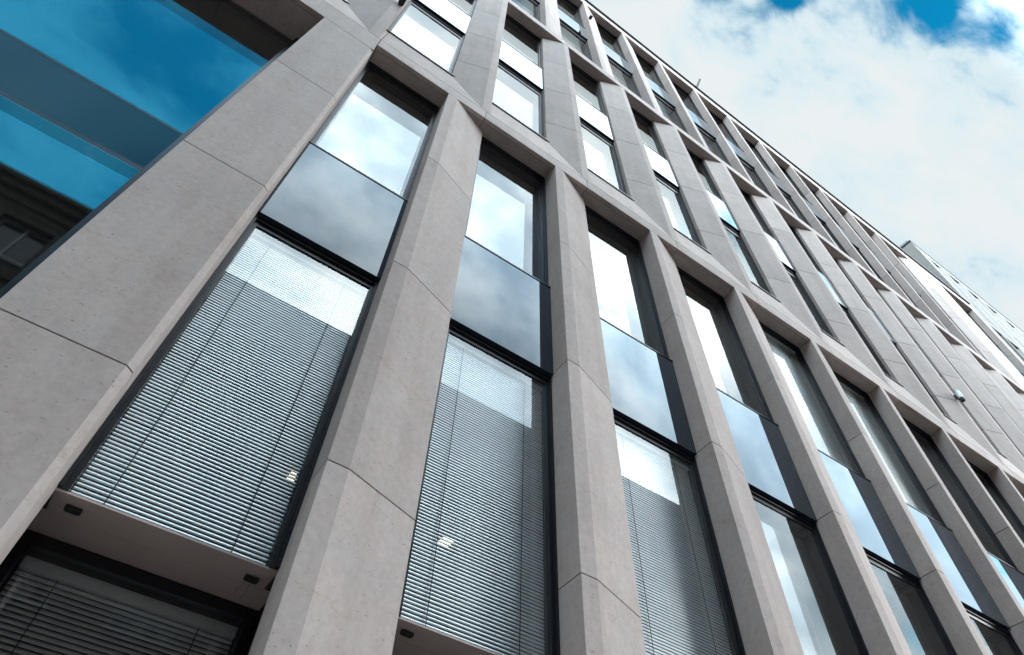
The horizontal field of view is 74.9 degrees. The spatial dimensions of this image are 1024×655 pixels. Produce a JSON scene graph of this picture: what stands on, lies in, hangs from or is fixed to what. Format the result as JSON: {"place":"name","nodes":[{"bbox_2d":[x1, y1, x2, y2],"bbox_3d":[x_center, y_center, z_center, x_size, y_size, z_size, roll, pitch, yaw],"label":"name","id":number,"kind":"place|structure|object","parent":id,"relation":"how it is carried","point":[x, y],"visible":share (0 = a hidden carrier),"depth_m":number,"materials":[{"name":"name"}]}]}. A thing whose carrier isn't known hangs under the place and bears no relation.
{"place":"outdoors","nodes":[
{"label":"outdoors","id":0,"kind":"place"},
{"bbox_2d":[589,0,1023,330],"label":"sky","id":1,"kind":"structure","parent":0,"point":[910,113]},
{"bbox_3d":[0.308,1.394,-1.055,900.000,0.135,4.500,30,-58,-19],"label":"pavement","id":2,"kind":"structure","parent":0,"visible":0},
{"bbox_2d":[0,0,1023,654],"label":"office building","id":3,"kind":"structure","parent":2,"relation":"on","point":[600,226],"depth_m":5.78,"materials":[{"name":"concrete"}]},
{"bbox_2d":[63,504,82,515],"bbox_3d":[-1.724,0.718,2.624,0.063,0.022,0.027,30,-58,-19],"label":"soffit light","id":4,"kind":"object","parent":3,"relation":"attached to","point":[73,510],"visible":1,"depth_m":2.62,"materials":[{"name":"metal"}]},
{"bbox_2d":[0,555,237,654],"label":"venetian blind","id":5,"kind":"object","parent":3,"relation":"attached to","point":[47,573],"visible":1,"depth_m":2.73,"materials":[{"name":"grey metal"}]},
{"bbox_2d":[0,529,260,654],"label":"window frame","id":6,"kind":"structure","parent":3,"relation":"in","point":[33,544],"depth_m":2.85,"materials":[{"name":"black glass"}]},
{"bbox_2d":[0,0,298,297],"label":"large window","id":7,"kind":"structure","parent":3,"relation":"in","point":[40,94],"depth_m":4.34,"materials":[{"name":"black glass"}]},
{"bbox_2d":[71,231,365,565],"bbox_3d":[-1.381,0.220,3.623,0.820,2.166,0.045,30,-58,-19],"label":"venetian blind","id":8,"kind":"object","parent":3,"relation":"attached to","point":[277,248],"visible":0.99,"depth_m":3.29,"materials":[{"name":"grey metal"}]},
{"bbox_2d":[58,61,438,569],"bbox_3d":[-1.323,-0.918,5.153,0.908,5.986,0.198,30,-58,-19],"label":"window","id":9,"kind":"structure","parent":3,"relation":"in","point":[324,210],"depth_m":4.64,"materials":[{"name":"black glass"}]},
{"bbox_2d":[243,574,258,584],"bbox_3d":[-1.121,1.083,2.873,0.063,0.022,0.027,30,-58,-19],"label":"soffit light","id":10,"kind":"object","parent":3,"relation":"attached to","point":[251,579],"visible":1,"depth_m":2.86,"materials":[{"name":"metal"}]},
{"bbox_2d":[278,459,299,484],"bbox_3d":[-1.839,1.252,5.688,0.225,0.075,0.225,30,-58,-19],"label":"ceiling lamp","id":11,"kind":"object","parent":3,"relation":"attached to","point":[289,471],"visible":0.21,"depth_m":5.64,"materials":[{"name":"paint"}]},
{"bbox_2d":[398,0,405,6],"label":"wall lamp","id":12,"kind":"object","parent":3,"relation":"attached to","point":[401,3],"visible":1,"depth_m":8.72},
{"bbox_2d":[400,629,413,638],"bbox_3d":[-0.488,1.421,3.101,0.063,0.022,0.027,30,-58,-19],"label":"soffit light","id":13,"kind":"object","parent":3,"relation":"attached to","point":[406,633],"visible":1,"depth_m":3.09,"materials":[{"name":"metal"}]},
{"bbox_2d":[388,0,476,72],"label":"window","id":14,"kind":"structure","parent":3,"relation":"in","point":[446,19],"depth_m":10.26,"materials":[{"name":"clear glass"}]},
{"bbox_2d":[429,526,462,550],"bbox_3d":[-0.609,1.952,6.162,0.225,0.075,0.225,30,-58,-19],"label":"ceiling lamp","id":15,"kind":"object","parent":3,"relation":"attached to","point":[446,538],"visible":0.36,"depth_m":6.13,"materials":[{"name":"paint"}]},
{"bbox_2d":[401,337,544,654],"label":"venetian blind","id":16,"kind":"object","parent":3,"relation":"attached to","point":[493,365],"visible":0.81,"depth_m":3.81,"materials":[{"name":"grey metal"}]},
{"bbox_2d":[399,136,559,654],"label":"window","id":17,"kind":"structure","parent":3,"relation":"in","point":[500,311],"depth_m":5.19,"materials":[{"name":"black glass"}]},
{"bbox_2d":[497,13,543,136],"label":"window","id":18,"kind":"structure","parent":3,"relation":"in","point":[523,74],"depth_m":10.93,"materials":[{"name":"clear glass"}]},
{"bbox_2d":[521,0,539,21],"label":"window","id":19,"kind":"structure","parent":3,"relation":"in","point":[534,4],"depth_m":16.38,"materials":[{"name":"black glass"}]},
{"bbox_2d":[558,0,592,61],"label":"window","id":20,"kind":"structure","parent":3,"relation":"in","point":[576,31],"depth_m":17.00,"materials":[{"name":"black glass"}]},
{"bbox_2d":[571,62,626,193],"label":"window","id":21,"kind":"structure","parent":3,"relation":"in","point":[595,124],"depth_m":11.39,"materials":[{"name":"clear glass"}]},
{"bbox_2d":[596,22,641,98],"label":"window","id":22,"kind":"structure","parent":3,"relation":"in","point":[618,63],"depth_m":17.57,"materials":[{"name":"black glass"}]},
{"bbox_2d":[634,51,688,134],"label":"window","id":23,"kind":"structure","parent":3,"relation":"in","point":[663,98],"depth_m":18.07,"materials":[{"name":"black glass"}]},
{"bbox_2d":[585,205,745,654],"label":"window","id":24,"kind":"structure","parent":3,"relation":"in","point":[648,405],"depth_m":5.76,"materials":[{"name":"black glass"}]},
{"bbox_2d":[630,106,701,245],"bbox_3d":[2.557,-2.971,12.220,0.946,5.783,0.198,30,-58,-19],"label":"window","id":25,"kind":"structure","parent":3,"relation":"in","point":[667,182],"depth_m":11.85,"materials":[{"name":"black glass"}]},
{"bbox_2d":[615,427,731,654],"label":"venetian blind","id":26,"kind":"object","parent":3,"relation":"attached to","point":[646,448],"visible":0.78,"depth_m":4.61,"materials":[{"name":"grey metal"}]},
{"bbox_2d":[671,80,732,167],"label":"window","id":27,"kind":"structure","parent":3,"relation":"in","point":[704,129],"depth_m":18.56,"materials":[{"name":"black glass"}]},
{"bbox_2d":[686,148,770,293],"bbox_3d":[3.793,-2.267,12.697,0.947,5.783,0.198,30,-58,-19],"label":"window","id":28,"kind":"structure","parent":3,"relation":"in","point":[724,213],"depth_m":12.31,"materials":[{"name":"black glass"}]},
{"bbox_2d":[707,109,773,198],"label":"window","id":29,"kind":"structure","parent":3,"relation":"in","point":[741,155],"depth_m":19.06,"materials":[{"name":"black glass"}]},
{"bbox_2d":[676,266,868,654],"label":"window","id":30,"kind":"structure","parent":3,"relation":"in","point":[779,495],"depth_m":6.22,"materials":[{"name":"black glass"}]},
{"bbox_2d":[742,136,812,228],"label":"window","id":31,"kind":"structure","parent":3,"relation":"in","point":[776,180],"depth_m":19.59,"materials":[{"name":"black glass"}]},
{"bbox_2d":[738,187,833,337],"bbox_3d":[5.029,-1.563,13.173,0.947,5.783,0.198,30,-58,-19],"label":"window","id":32,"kind":"structure","parent":3,"relation":"in","point":[775,244],"depth_m":12.80,"materials":[{"name":"black glass"}]},
{"bbox_2d":[763,331,852,469],"bbox_3d":[3.647,0.871,8.454,0.854,2.406,0.045,30,-58,-19],"label":"venetian blind","id":33,"kind":"object","parent":3,"relation":"attached to","point":[781,344],"visible":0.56,"depth_m":8.45,"materials":[{"name":"grey metal"}]},
{"bbox_2d":[777,164,849,256],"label":"window","id":34,"kind":"structure","parent":3,"relation":"in","point":[815,212],"depth_m":20.08,"materials":[{"name":"black glass"}]},
{"bbox_2d":[787,224,891,377],"bbox_3d":[6.265,-0.860,13.650,0.947,5.783,0.198,30,-58,-19],"label":"window","id":35,"kind":"structure","parent":3,"relation":"in","point":[826,280],"depth_m":13.32,"materials":[{"name":"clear glass"}]},
{"bbox_2d":[809,189,885,283],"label":"window","id":36,"kind":"structure","parent":3,"relation":"in","point":[849,238],"depth_m":20.58,"materials":[{"name":"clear glass"}]},
{"bbox_2d":[759,321,956,654],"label":"window","id":37,"kind":"structure","parent":3,"relation":"in","point":[884,549],"depth_m":6.78,"materials":[{"name":"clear glass"}]},
{"bbox_2d":[839,212,919,309],"bbox_3d":[11.394,-2.095,21.062,0.941,7.200,0.198,30,-58,-19],"label":"window","id":38,"kind":"structure","parent":3,"relation":"in","point":[874,254],"depth_m":21.11,"materials":[{"name":"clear glass"}]},
{"bbox_2d":[838,380,933,518],"bbox_3d":[4.883,1.575,8.931,0.854,2.406,0.045,30,-58,-19],"label":"venetian blind","id":39,"kind":"object","parent":3,"relation":"attached to","point":[853,392],"visible":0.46,"depth_m":8.95,"materials":[{"name":"grey metal"}]},
{"bbox_2d":[831,256,943,413],"bbox_3d":[7.501,-0.156,14.127,0.947,5.783,0.198,30,-58,-19],"label":"window","id":40,"kind":"structure","parent":3,"relation":"in","point":[892,340],"depth_m":13.93,"materials":[{"name":"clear glass"}]},
{"bbox_2d":[870,237,950,332],"bbox_3d":[12.630,-1.392,21.539,0.941,7.200,0.198,30,-58,-19],"label":"window","id":41,"kind":"structure","parent":3,"relation":"in","point":[870,237],"depth_m":21.67,"materials":[{"name":"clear glass"}]},
{"bbox_2d":[832,370,1022,654],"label":"window","id":42,"kind":"structure","parent":3,"relation":"in","point":[981,608],"depth_m":7.44,"materials":[{"name":"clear glass"}]},
{"bbox_2d":[913,340,941,376],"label":"window","id":43,"kind":"structure","parent":3,"relation":"in","point":[913,340],"depth_m":14.68,"materials":[{"name":"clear glass"}]},
{"bbox_2d":[953,390,965,401],"bbox_3d":[8.433,1.305,12.605,0.107,0.240,0.127,30,-58,-19],"label":"security camera","id":44,"kind":"object","parent":3,"relation":"attached to","point":[958,395],"visible":1,"depth_m":12.58,"materials":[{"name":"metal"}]},
{"bbox_2d":[901,416,1023,609],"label":"window","id":45,"kind":"structure","parent":3,"relation":"in","point":[1013,577],"depth_m":9.30,"materials":[{"name":"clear glass"}]},
{"bbox_2d":[963,309,1023,376],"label":"window","id":46,"kind":"structure","parent":3,"relation":"in","point":[1005,355],"depth_m":24.46,"materials":[{"name":"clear glass"}]},
{"bbox_2d":[966,460,1023,542],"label":"window","id":47,"kind":"structure","parent":3,"relation":"in","point":[1005,508],"depth_m":10.59,"materials":[{"name":"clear glass"}]},
{"bbox_2d":[899,240,1023,362],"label":"taller building","id":48,"kind":"structure","parent":2,"relation":"on","point":[1008,332],"depth_m":29.91,"materials":[{"name":"grey stone"}]}
]}

